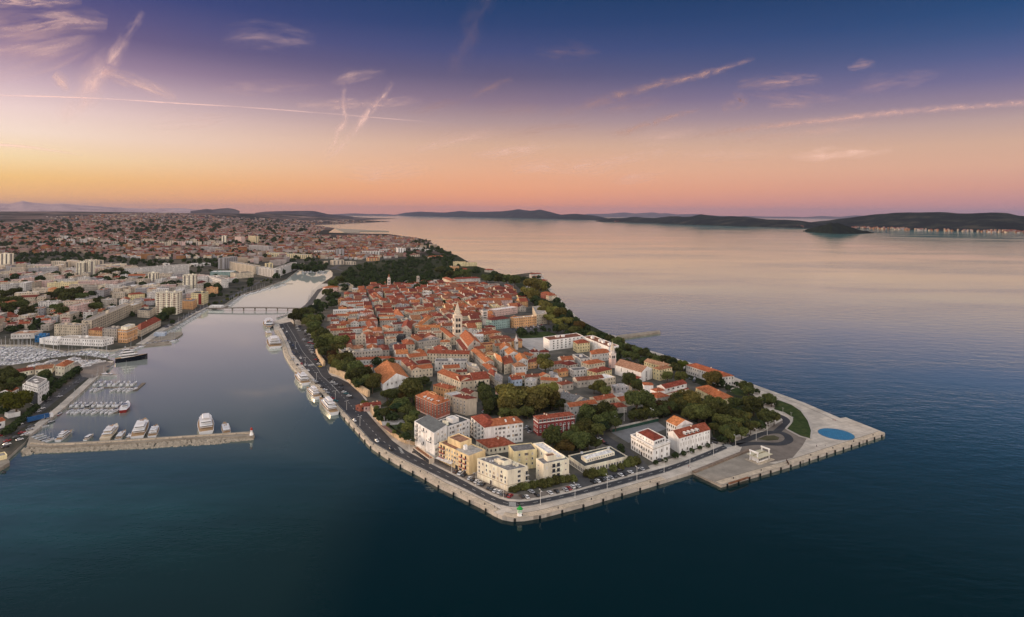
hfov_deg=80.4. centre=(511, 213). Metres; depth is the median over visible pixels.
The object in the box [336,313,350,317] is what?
town house
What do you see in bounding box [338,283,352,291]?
town house
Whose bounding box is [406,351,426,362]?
town house
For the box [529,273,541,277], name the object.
town house
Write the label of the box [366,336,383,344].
town house
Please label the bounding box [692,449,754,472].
retaining wall
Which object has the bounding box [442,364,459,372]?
town house
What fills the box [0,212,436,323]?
distant houses
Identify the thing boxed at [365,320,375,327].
town house
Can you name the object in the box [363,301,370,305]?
town house
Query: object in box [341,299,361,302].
town house
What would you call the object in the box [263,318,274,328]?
ferry boat
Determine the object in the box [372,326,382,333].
town house
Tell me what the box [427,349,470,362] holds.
town house
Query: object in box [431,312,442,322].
town house
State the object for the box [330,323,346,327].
town house
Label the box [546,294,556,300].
town house
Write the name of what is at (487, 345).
town house
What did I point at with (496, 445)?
town house
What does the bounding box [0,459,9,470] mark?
landing stage
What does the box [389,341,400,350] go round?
town house
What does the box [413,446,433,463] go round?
veranda
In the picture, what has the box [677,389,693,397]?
broadleaf tree
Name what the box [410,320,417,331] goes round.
town house
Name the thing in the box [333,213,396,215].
hills
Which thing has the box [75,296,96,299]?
apartment block
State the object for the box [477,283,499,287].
town house
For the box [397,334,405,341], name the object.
town house
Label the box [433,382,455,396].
town house
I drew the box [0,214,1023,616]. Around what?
water
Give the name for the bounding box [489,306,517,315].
town house
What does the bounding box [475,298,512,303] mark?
town house
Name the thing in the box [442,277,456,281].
town house
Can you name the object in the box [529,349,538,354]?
town house
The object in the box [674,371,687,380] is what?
broadleaf tree
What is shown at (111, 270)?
broadleaf tree
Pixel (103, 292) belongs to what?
apartment block
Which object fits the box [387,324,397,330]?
town house
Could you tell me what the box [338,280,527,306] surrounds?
old town roofs
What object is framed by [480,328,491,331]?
town house
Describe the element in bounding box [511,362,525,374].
town house
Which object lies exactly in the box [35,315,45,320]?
house
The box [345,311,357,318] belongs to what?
town house
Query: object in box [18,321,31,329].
house
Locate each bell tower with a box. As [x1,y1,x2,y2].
[452,300,461,338]
[481,307,487,324]
[514,336,517,349]
[609,340,615,367]
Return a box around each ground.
[0,252,884,521]
[317,280,730,493]
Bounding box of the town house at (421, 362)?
[416,358,431,364]
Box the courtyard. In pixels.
[595,434,645,462]
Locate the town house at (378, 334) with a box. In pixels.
[374,332,382,335]
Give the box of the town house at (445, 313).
[442,310,451,317]
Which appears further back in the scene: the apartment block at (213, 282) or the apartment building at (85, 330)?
the apartment block at (213, 282)
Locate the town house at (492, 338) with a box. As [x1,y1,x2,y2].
[489,335,510,342]
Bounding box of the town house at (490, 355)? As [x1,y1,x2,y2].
[486,353,496,360]
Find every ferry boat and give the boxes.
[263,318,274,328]
[266,335,281,348]
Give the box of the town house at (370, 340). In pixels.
[365,337,376,348]
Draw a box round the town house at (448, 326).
[441,322,452,331]
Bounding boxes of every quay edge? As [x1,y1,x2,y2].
[20,361,112,435]
[137,306,208,343]
[275,330,499,511]
[301,288,322,307]
[503,477,664,517]
[716,461,792,483]
[788,431,883,462]
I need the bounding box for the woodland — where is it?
[0,218,778,464]
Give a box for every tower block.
[0,253,13,264]
[76,262,86,274]
[83,260,94,275]
[148,272,158,280]
[156,290,181,313]
[183,273,196,288]
[222,235,226,242]
[235,236,244,242]
[248,236,258,242]
[336,249,343,255]
[396,248,405,252]
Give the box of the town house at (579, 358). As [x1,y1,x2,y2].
[573,354,590,365]
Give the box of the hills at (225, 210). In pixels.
[190,208,239,212]
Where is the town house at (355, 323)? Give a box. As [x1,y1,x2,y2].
[350,319,358,326]
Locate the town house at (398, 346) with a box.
[392,343,405,356]
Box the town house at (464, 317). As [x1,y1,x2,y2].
[461,312,480,320]
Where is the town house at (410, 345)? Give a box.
[401,339,414,352]
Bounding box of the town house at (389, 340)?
[385,336,395,345]
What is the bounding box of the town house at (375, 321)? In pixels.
[366,318,377,326]
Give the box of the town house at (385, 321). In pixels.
[380,318,396,326]
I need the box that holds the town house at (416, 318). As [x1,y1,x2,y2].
[409,315,420,321]
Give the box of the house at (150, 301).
[144,298,154,304]
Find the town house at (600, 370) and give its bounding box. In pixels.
[587,366,611,375]
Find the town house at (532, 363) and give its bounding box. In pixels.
[528,359,536,368]
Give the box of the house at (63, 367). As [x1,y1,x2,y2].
[55,360,74,375]
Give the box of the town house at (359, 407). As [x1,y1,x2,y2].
[355,402,367,411]
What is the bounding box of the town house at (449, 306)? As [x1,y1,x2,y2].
[443,304,452,308]
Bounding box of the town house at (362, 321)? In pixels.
[358,318,366,326]
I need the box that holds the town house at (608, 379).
[598,373,614,385]
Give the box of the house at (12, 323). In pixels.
[6,321,16,326]
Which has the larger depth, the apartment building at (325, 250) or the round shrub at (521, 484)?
the apartment building at (325, 250)
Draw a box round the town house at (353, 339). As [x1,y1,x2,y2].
[351,335,354,344]
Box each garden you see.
[329,364,380,392]
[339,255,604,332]
[373,408,414,441]
[381,381,431,406]
[482,383,558,414]
[575,413,624,434]
[656,398,721,441]
[683,367,735,387]
[717,391,764,441]
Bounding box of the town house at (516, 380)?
[508,375,522,385]
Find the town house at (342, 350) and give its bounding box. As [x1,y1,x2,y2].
[338,347,354,359]
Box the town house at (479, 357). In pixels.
[471,348,493,368]
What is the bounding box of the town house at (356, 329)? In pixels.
[345,326,360,332]
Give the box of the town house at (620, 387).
[611,383,628,392]
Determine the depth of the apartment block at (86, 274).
1377.62 m
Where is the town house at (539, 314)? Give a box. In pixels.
[532,305,546,324]
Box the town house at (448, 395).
[444,391,461,405]
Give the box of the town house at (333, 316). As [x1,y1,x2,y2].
[330,314,337,318]
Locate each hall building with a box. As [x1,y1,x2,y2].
[189,263,210,266]
[210,270,235,275]
[227,277,236,281]
[266,252,311,258]
[374,359,407,389]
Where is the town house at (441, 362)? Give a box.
[435,358,466,370]
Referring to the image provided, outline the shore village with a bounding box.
[614,221,1023,232]
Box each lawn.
[518,331,556,338]
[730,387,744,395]
[759,435,778,440]
[774,400,810,437]
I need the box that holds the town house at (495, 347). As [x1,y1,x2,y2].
[492,342,501,353]
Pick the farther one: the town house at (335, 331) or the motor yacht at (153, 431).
the town house at (335, 331)
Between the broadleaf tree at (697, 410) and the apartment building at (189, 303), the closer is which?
the broadleaf tree at (697, 410)
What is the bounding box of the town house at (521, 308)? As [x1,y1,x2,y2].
[517,303,525,311]
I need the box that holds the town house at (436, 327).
[415,324,440,333]
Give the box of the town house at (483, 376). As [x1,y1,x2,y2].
[466,370,489,389]
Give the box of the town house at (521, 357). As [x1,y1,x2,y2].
[514,352,527,370]
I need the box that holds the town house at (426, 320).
[414,316,430,332]
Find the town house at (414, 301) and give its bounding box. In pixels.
[410,299,419,305]
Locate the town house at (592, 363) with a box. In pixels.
[581,359,604,368]
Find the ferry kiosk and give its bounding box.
[745,446,774,464]
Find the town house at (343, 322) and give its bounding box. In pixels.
[339,320,348,326]
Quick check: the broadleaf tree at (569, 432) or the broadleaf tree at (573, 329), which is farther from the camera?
the broadleaf tree at (573, 329)
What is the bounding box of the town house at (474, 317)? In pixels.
[467,314,479,319]
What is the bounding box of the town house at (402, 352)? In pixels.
[395,348,408,356]
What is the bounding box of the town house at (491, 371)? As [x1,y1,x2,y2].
[488,368,495,384]
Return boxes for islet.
[803,223,873,233]
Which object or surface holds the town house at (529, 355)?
on the old town ground at (532, 437)
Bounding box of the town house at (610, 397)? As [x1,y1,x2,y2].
[589,393,615,403]
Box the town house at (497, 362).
[493,353,501,372]
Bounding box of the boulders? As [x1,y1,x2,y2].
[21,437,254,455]
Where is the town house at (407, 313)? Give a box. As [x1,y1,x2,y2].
[404,309,416,317]
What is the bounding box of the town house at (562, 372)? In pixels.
[553,368,568,376]
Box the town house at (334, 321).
[330,319,338,323]
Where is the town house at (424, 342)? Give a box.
[415,337,440,348]
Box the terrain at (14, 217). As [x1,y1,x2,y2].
[0,211,453,254]
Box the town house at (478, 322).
[462,319,481,329]
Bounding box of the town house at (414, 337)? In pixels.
[403,334,422,342]
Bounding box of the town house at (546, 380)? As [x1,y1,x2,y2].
[540,377,558,383]
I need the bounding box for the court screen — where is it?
[612,419,658,431]
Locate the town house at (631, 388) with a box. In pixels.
[628,382,636,390]
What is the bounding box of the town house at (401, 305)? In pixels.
[396,303,409,306]
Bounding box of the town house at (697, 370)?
[686,363,733,385]
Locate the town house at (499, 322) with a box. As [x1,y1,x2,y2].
[486,316,509,328]
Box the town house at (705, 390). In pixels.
[695,385,731,403]
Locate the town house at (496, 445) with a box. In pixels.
[476,436,514,454]
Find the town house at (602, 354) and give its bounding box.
[590,348,608,360]
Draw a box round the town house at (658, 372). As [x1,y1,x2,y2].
[653,364,671,380]
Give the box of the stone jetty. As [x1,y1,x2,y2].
[618,330,659,338]
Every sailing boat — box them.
[73,393,85,414]
[85,394,95,414]
[91,394,101,414]
[100,396,107,414]
[104,396,114,414]
[108,403,118,414]
[111,389,115,406]
[119,367,130,412]
[125,377,136,392]
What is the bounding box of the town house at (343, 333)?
[339,332,355,335]
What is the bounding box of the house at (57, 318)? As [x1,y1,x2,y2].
[51,315,59,321]
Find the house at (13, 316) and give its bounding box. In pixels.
[7,314,18,320]
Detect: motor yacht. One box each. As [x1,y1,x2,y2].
[55,429,72,441]
[99,422,118,440]
[100,372,116,376]
[115,429,125,439]
[130,417,148,438]
[148,424,158,437]
[197,413,213,433]
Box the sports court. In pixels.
[611,422,665,442]
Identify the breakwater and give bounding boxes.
[27,431,253,449]
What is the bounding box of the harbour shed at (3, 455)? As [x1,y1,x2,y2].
[0,452,6,459]
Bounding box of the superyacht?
[115,347,147,362]
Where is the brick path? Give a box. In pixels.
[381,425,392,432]
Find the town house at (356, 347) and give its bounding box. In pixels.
[352,344,363,349]
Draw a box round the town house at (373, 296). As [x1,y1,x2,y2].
[370,293,378,301]
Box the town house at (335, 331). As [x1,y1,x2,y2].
[330,328,344,335]
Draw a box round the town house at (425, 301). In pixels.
[422,299,431,303]
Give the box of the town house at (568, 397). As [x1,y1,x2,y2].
[560,391,583,402]
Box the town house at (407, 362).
[401,358,421,377]
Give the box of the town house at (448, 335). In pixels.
[439,327,456,344]
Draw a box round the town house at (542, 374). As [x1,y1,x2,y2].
[538,372,549,382]
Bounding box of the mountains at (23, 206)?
[0,201,194,212]
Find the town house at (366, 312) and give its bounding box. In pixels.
[360,309,372,315]
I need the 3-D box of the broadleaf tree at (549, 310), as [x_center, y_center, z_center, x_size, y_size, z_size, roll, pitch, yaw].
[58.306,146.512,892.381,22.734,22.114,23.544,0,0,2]
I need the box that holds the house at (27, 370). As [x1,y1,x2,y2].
[16,366,33,375]
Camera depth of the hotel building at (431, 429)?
403.66 m
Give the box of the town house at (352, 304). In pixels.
[346,302,362,308]
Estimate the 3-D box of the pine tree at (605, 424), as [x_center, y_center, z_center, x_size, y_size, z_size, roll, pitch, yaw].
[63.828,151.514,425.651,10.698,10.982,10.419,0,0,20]
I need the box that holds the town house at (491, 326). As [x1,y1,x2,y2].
[484,325,495,329]
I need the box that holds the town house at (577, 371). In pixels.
[569,366,588,376]
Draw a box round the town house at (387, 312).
[380,310,393,314]
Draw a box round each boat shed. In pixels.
[11,330,42,338]
[35,333,49,341]
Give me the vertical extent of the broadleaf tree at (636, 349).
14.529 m
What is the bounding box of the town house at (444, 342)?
[440,339,449,344]
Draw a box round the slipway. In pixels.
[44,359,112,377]
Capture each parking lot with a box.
[293,324,326,365]
[329,375,365,404]
[434,459,571,498]
[501,324,552,332]
[570,463,649,489]
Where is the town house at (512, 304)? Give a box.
[507,302,517,306]
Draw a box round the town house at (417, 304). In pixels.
[413,302,423,309]
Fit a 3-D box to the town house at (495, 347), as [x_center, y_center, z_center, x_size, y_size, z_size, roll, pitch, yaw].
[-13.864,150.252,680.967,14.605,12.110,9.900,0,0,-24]
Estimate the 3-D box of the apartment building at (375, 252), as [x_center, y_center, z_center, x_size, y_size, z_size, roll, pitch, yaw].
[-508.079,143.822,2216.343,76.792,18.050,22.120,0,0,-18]
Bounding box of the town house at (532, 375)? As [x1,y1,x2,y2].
[524,373,539,382]
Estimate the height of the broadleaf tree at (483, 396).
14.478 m
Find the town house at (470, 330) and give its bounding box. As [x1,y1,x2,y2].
[462,328,481,333]
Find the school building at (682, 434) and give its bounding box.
[666,415,710,452]
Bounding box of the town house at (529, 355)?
[523,352,536,358]
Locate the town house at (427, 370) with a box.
[408,364,432,376]
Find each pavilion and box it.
[4,410,19,417]
[209,305,223,307]
[568,446,627,472]
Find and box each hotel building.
[414,415,469,450]
[415,391,449,418]
[438,433,484,474]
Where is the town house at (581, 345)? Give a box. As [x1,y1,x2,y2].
[573,338,589,352]
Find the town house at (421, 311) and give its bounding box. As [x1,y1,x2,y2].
[411,308,430,314]
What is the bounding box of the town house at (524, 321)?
[511,315,536,327]
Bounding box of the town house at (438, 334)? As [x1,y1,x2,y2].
[417,330,441,338]
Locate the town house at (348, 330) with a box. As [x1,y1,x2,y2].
[343,328,352,332]
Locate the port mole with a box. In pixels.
[335,228,388,232]
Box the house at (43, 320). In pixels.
[41,318,51,322]
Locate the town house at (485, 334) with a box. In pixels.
[475,330,500,339]
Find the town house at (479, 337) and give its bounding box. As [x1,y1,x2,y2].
[473,334,482,342]
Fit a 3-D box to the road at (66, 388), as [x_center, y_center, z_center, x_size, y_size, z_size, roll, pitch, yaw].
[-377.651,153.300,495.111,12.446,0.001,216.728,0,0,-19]
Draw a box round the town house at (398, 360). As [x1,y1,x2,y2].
[391,357,408,364]
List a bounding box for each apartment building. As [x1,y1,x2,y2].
[0,273,8,277]
[0,283,18,290]
[22,376,48,405]
[32,287,51,292]
[47,281,77,287]
[51,261,69,267]
[54,322,87,335]
[67,260,82,267]
[78,280,119,283]
[82,304,130,328]
[82,324,88,335]
[85,259,103,264]
[101,298,116,308]
[102,326,120,340]
[105,284,121,289]
[118,281,134,285]
[124,264,188,272]
[128,292,144,299]
[147,291,155,302]
[166,271,188,273]
[182,298,196,308]
[191,291,207,304]
[197,276,208,281]
[201,246,221,251]
[206,286,217,293]
[207,275,227,287]
[218,256,237,268]
[229,261,259,273]
[249,245,272,250]
[256,266,280,277]
[265,262,272,267]
[275,262,296,275]
[314,250,334,251]
[331,259,343,264]
[344,261,355,264]
[362,251,383,254]
[367,257,378,260]
[426,441,438,458]
[452,393,476,415]
[470,414,523,442]
[477,443,536,490]
[533,442,568,479]
[543,333,618,352]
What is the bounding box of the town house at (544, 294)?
[541,291,553,298]
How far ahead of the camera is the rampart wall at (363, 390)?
555.69 m
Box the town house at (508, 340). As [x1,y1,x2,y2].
[498,338,511,344]
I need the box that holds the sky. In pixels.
[0,0,1023,216]
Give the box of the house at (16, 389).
[0,387,18,392]
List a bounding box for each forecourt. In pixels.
[695,452,778,484]
[740,420,805,462]
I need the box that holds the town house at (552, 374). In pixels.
[548,371,557,376]
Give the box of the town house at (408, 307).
[404,305,412,309]
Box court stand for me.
[610,417,658,430]
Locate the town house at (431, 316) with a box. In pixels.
[422,314,433,322]
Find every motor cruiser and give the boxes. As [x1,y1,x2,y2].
[83,433,93,440]
[221,422,230,432]
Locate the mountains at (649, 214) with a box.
[584,212,862,218]
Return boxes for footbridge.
[206,306,299,310]
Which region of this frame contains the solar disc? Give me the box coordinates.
[818,428,854,439]
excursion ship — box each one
[294,372,310,385]
[306,385,320,399]
[319,396,338,415]
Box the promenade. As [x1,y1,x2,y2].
[273,275,883,515]
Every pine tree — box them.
[307,304,318,308]
[388,402,401,409]
[598,420,609,435]
[666,359,676,363]
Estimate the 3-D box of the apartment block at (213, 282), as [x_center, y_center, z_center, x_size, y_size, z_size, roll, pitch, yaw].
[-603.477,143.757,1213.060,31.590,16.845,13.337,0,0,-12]
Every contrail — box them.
[38,96,290,110]
[90,53,115,86]
[359,96,383,125]
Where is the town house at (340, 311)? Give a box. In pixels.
[333,308,365,313]
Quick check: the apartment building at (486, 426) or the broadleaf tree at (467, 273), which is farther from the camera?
the broadleaf tree at (467, 273)
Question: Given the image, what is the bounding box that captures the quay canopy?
[154,332,166,336]
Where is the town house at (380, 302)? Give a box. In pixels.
[374,300,383,304]
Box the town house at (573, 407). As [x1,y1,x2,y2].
[564,399,597,414]
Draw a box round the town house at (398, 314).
[392,309,403,321]
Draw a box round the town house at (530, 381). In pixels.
[525,377,536,386]
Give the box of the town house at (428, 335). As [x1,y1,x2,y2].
[424,332,436,337]
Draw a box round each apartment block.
[0,270,16,274]
[0,312,6,317]
[5,264,15,270]
[13,263,26,266]
[13,267,27,271]
[15,291,39,296]
[19,281,33,290]
[19,313,37,317]
[21,294,42,301]
[24,275,37,277]
[24,277,34,280]
[28,267,39,271]
[32,281,41,287]
[35,306,46,315]
[36,280,52,286]
[37,294,50,302]
[38,271,53,274]
[38,300,61,306]
[39,267,49,271]
[44,273,58,275]
[44,275,53,278]
[46,267,58,270]
[46,308,55,314]
[54,275,67,278]
[54,278,76,281]
[60,311,79,321]
[63,299,92,305]
[67,267,75,271]
[68,275,81,278]
[68,302,90,311]
[69,283,88,288]
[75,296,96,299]
[77,276,89,279]
[82,272,89,276]
[83,283,99,290]
[83,310,97,319]
[90,275,102,280]
[96,288,110,296]
[98,283,108,288]
[112,291,125,297]
[113,286,130,291]
[119,296,130,304]
[123,287,134,296]
[125,278,141,282]
[128,274,146,278]
[130,302,142,313]
[134,297,151,300]
[135,287,145,292]
[137,278,149,283]
[142,284,160,286]
[146,286,168,293]
[152,288,168,291]
[155,278,165,282]
[159,273,172,276]
[161,284,175,286]
[164,278,178,282]
[172,273,183,276]
[176,285,189,288]
[185,288,200,292]
[196,283,202,290]
[202,281,219,289]
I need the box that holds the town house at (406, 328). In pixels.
[401,319,411,336]
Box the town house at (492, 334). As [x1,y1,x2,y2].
[487,333,498,340]
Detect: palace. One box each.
[533,411,574,435]
[630,428,670,461]
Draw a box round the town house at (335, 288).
[323,286,338,291]
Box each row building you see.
[89,327,103,335]
[137,317,160,336]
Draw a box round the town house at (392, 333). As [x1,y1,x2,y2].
[384,331,402,341]
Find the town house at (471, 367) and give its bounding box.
[466,361,479,373]
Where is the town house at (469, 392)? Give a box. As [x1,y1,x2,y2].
[460,388,477,401]
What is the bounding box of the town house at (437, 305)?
[433,302,442,311]
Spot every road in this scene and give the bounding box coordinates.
[0,374,86,443]
[162,267,341,326]
[279,322,519,506]
[518,445,726,506]
[722,431,792,446]
[772,414,789,432]
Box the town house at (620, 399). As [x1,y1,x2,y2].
[614,396,633,405]
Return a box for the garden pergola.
[381,420,404,425]
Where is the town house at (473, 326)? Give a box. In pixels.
[464,323,476,329]
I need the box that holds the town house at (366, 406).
[362,400,381,410]
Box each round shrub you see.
[511,485,519,492]
[517,482,523,490]
[523,482,530,490]
[528,480,536,488]
[537,478,547,488]
[546,476,554,486]
[552,475,559,484]
[559,475,565,482]
[565,474,571,482]
[571,474,577,482]
[583,468,588,476]
[588,467,598,478]
[600,466,607,476]
[609,464,617,471]
[617,463,624,469]
[623,459,630,466]
[626,456,637,466]
[633,455,641,463]
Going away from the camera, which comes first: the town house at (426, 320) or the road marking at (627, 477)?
the road marking at (627, 477)
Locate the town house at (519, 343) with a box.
[511,338,522,347]
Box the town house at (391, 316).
[379,315,395,318]
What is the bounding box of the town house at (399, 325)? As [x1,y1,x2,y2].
[391,321,403,330]
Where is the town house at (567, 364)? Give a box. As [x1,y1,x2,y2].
[560,360,577,372]
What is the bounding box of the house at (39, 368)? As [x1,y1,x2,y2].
[34,363,54,374]
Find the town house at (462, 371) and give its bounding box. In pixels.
[455,368,466,374]
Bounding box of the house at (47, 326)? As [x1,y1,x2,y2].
[41,323,53,330]
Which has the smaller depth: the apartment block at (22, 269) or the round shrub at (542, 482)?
the round shrub at (542, 482)
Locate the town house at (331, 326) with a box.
[326,324,336,330]
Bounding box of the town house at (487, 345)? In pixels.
[481,342,493,351]
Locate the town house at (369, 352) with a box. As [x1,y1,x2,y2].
[344,348,381,356]
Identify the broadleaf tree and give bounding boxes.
[0,289,12,296]
[0,296,9,301]
[0,301,16,311]
[0,366,13,375]
[0,375,9,384]
[0,383,16,391]
[0,389,33,411]
[0,390,11,397]
[1,368,20,377]
[6,376,24,386]
[8,295,24,300]
[9,287,23,294]
[15,299,30,307]
[17,305,35,314]
[37,369,52,376]
[44,291,57,297]
[49,303,63,308]
[53,288,67,298]
[55,306,69,313]
[57,292,74,300]
[63,287,84,299]
[73,292,88,299]
[88,302,103,309]
[93,297,104,302]
[104,268,115,272]
[161,306,176,319]
[287,312,301,325]
[292,309,309,320]
[301,307,314,313]
[301,313,313,318]
[301,317,313,324]
[305,320,321,329]
[306,326,317,333]
[307,314,321,320]
[313,336,327,348]
[315,327,329,335]
[317,345,332,360]
[320,333,331,346]
[322,288,333,294]
[326,349,337,357]
[327,279,338,285]
[327,334,348,344]
[327,353,342,363]
[330,343,339,349]
[331,358,341,367]
[334,275,343,281]
[334,360,346,369]
[335,344,345,350]
[338,352,353,358]
[342,355,355,363]
[344,371,356,380]
[347,360,364,368]
[351,366,369,378]
[351,377,366,387]
[365,376,380,393]
[369,372,381,380]
[379,407,389,417]
[380,389,395,400]
[382,358,394,362]
[393,388,400,400]
[393,397,408,405]
[397,392,406,398]
[397,404,408,413]
[398,377,422,401]
[401,422,412,431]
[403,415,415,422]
[404,391,415,400]
[405,405,416,413]
[408,409,420,419]
[410,377,422,383]
[421,375,429,383]
[445,270,454,276]
[451,271,460,276]
[460,269,471,276]
[477,383,491,392]
[478,391,492,402]
[481,274,491,282]
[483,400,495,405]
[483,402,494,415]
[488,396,497,405]
[494,274,502,281]
[495,383,513,393]
[497,384,527,406]
[497,395,519,415]
[498,407,510,416]
[502,274,509,283]
[508,275,521,287]
[510,408,524,416]
[513,385,529,394]
[520,287,534,299]
[521,405,534,418]
[523,277,542,287]
[524,391,546,415]
[525,385,553,411]
[526,290,540,303]
[534,280,547,292]
[536,358,553,372]
[537,305,545,309]
[537,353,550,359]
[538,300,552,306]
[538,381,558,390]
[542,428,561,447]
[543,314,554,324]
[544,306,558,314]
[545,390,560,409]
[548,425,560,431]
[552,318,562,323]
[553,307,567,317]
[553,398,565,410]
[554,439,569,453]
[558,323,568,333]
[560,433,569,439]
[562,317,573,325]
[563,429,574,436]
[565,442,574,454]
[568,326,577,332]
[570,424,580,431]
[570,430,590,452]
[573,321,585,328]
[575,420,593,431]
[577,403,595,418]
[578,430,597,450]
[579,417,591,422]
[587,331,596,335]
[588,384,595,393]
[589,439,602,448]
[591,423,605,436]
[592,413,609,425]
[593,379,606,394]
[596,400,616,417]
[599,385,611,393]
[601,408,617,424]
[604,334,614,341]
[608,416,622,431]
[611,337,621,342]
[615,346,622,353]
[621,351,631,357]
[621,372,635,384]
[624,389,650,409]
[625,344,634,351]
[627,410,639,421]
[630,352,639,360]
[630,378,642,387]
[631,346,641,358]
[633,383,642,390]
[637,410,648,420]
[638,348,648,356]
[641,390,655,403]
[642,400,656,408]
[646,352,656,358]
[648,407,661,418]
[657,404,670,417]
[658,400,669,404]
[660,355,671,362]
[661,371,672,382]
[668,396,678,403]
[668,401,677,414]
[670,362,682,371]
[671,391,683,397]
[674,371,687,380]
[674,397,687,409]
[677,360,688,366]
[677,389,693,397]
[678,404,686,417]
[681,406,694,420]
[684,391,701,404]
[688,404,707,422]
[695,403,710,420]
[698,400,717,417]
[700,407,713,422]
[703,373,719,385]
[703,394,721,401]
[709,370,722,386]
[709,423,718,429]
[713,413,731,423]
[714,399,726,405]
[716,405,733,415]
[719,420,732,425]
[719,424,730,433]
[724,429,735,443]
[726,423,739,433]
[727,397,742,407]
[731,407,743,418]
[732,417,743,426]
[732,421,741,427]
[737,413,748,420]
[737,427,748,438]
[738,380,753,390]
[738,406,750,412]
[742,395,756,404]
[743,385,754,395]
[743,396,763,415]
[744,421,757,433]
[749,420,760,430]
[759,408,776,425]
[766,394,777,406]
[773,412,780,425]
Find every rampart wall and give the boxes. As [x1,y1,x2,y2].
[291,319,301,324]
[315,348,324,365]
[329,367,369,396]
[370,401,414,444]
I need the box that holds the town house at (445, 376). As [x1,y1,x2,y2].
[437,369,469,390]
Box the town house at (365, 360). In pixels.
[355,356,390,364]
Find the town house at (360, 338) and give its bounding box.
[355,333,365,347]
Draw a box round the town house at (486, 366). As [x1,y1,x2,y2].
[482,363,496,372]
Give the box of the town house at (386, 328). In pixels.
[382,325,393,334]
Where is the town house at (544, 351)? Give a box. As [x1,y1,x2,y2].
[539,349,548,353]
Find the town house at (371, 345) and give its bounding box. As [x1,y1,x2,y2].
[366,343,376,348]
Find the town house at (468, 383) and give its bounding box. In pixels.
[456,375,472,389]
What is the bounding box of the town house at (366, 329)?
[362,327,372,331]
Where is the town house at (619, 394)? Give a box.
[613,392,624,396]
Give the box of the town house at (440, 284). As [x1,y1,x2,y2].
[427,283,443,285]
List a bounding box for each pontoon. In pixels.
[67,407,118,409]
[95,386,133,387]
[133,383,144,390]
[138,332,182,346]
[144,342,171,346]
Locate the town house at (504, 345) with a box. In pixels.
[499,341,510,358]
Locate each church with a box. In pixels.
[456,330,483,350]
[615,359,651,381]
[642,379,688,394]
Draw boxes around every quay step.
[280,333,498,508]
[507,477,656,513]
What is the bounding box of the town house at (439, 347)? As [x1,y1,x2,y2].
[433,345,447,349]
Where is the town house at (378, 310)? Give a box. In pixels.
[376,307,384,316]
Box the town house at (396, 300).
[390,299,399,303]
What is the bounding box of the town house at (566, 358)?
[557,355,573,361]
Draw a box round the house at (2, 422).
[0,417,4,427]
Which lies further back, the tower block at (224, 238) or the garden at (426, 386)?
the tower block at (224, 238)
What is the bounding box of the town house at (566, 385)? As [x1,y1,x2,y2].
[556,379,572,390]
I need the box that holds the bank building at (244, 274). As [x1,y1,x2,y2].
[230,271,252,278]
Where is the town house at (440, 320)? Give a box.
[437,317,447,323]
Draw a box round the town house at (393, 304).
[382,302,396,309]
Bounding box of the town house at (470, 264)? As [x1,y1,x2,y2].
[464,262,476,265]
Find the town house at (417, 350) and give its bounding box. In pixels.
[411,348,424,352]
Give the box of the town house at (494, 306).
[490,304,499,307]
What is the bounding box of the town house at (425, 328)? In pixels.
[418,326,430,330]
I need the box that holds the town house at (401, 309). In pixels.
[394,307,403,314]
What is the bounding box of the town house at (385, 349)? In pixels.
[377,344,389,355]
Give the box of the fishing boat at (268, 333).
[265,330,271,335]
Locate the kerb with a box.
[777,399,812,439]
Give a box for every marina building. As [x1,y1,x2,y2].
[39,336,60,344]
[58,335,113,346]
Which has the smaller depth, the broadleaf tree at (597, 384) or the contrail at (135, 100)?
the broadleaf tree at (597, 384)
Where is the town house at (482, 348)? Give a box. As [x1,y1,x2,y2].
[473,345,484,352]
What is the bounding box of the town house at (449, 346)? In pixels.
[425,344,451,353]
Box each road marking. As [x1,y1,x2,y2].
[320,384,516,506]
[523,445,722,501]
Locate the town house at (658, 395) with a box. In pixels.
[651,391,669,401]
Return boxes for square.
[521,338,544,350]
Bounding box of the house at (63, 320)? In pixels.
[61,318,69,322]
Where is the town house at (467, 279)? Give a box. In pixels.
[452,276,479,281]
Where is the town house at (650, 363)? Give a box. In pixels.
[644,358,672,372]
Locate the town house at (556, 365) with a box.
[549,360,563,369]
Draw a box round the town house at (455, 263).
[453,261,465,265]
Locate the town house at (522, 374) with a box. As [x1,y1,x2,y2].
[514,372,525,382]
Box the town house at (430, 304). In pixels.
[423,302,432,306]
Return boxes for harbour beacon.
[517,506,522,515]
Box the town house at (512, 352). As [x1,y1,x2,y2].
[504,347,517,362]
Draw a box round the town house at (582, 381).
[573,374,603,387]
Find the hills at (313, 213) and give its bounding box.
[258,211,352,218]
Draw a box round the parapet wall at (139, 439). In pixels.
[30,432,249,445]
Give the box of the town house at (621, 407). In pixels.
[610,402,627,412]
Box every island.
[397,209,603,219]
[596,214,823,227]
[813,212,1023,231]
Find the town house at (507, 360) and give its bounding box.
[501,355,513,373]
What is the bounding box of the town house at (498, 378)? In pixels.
[494,372,502,385]
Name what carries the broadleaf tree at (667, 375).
on the old town ground at (532, 437)
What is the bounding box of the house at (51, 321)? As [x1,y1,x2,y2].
[44,319,55,322]
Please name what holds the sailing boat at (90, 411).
on the water
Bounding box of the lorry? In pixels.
[26,412,52,422]
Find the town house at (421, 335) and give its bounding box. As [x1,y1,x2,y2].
[411,333,424,337]
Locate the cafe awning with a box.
[436,455,452,468]
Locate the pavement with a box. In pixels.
[755,434,782,441]
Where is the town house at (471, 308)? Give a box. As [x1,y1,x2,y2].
[465,306,474,310]

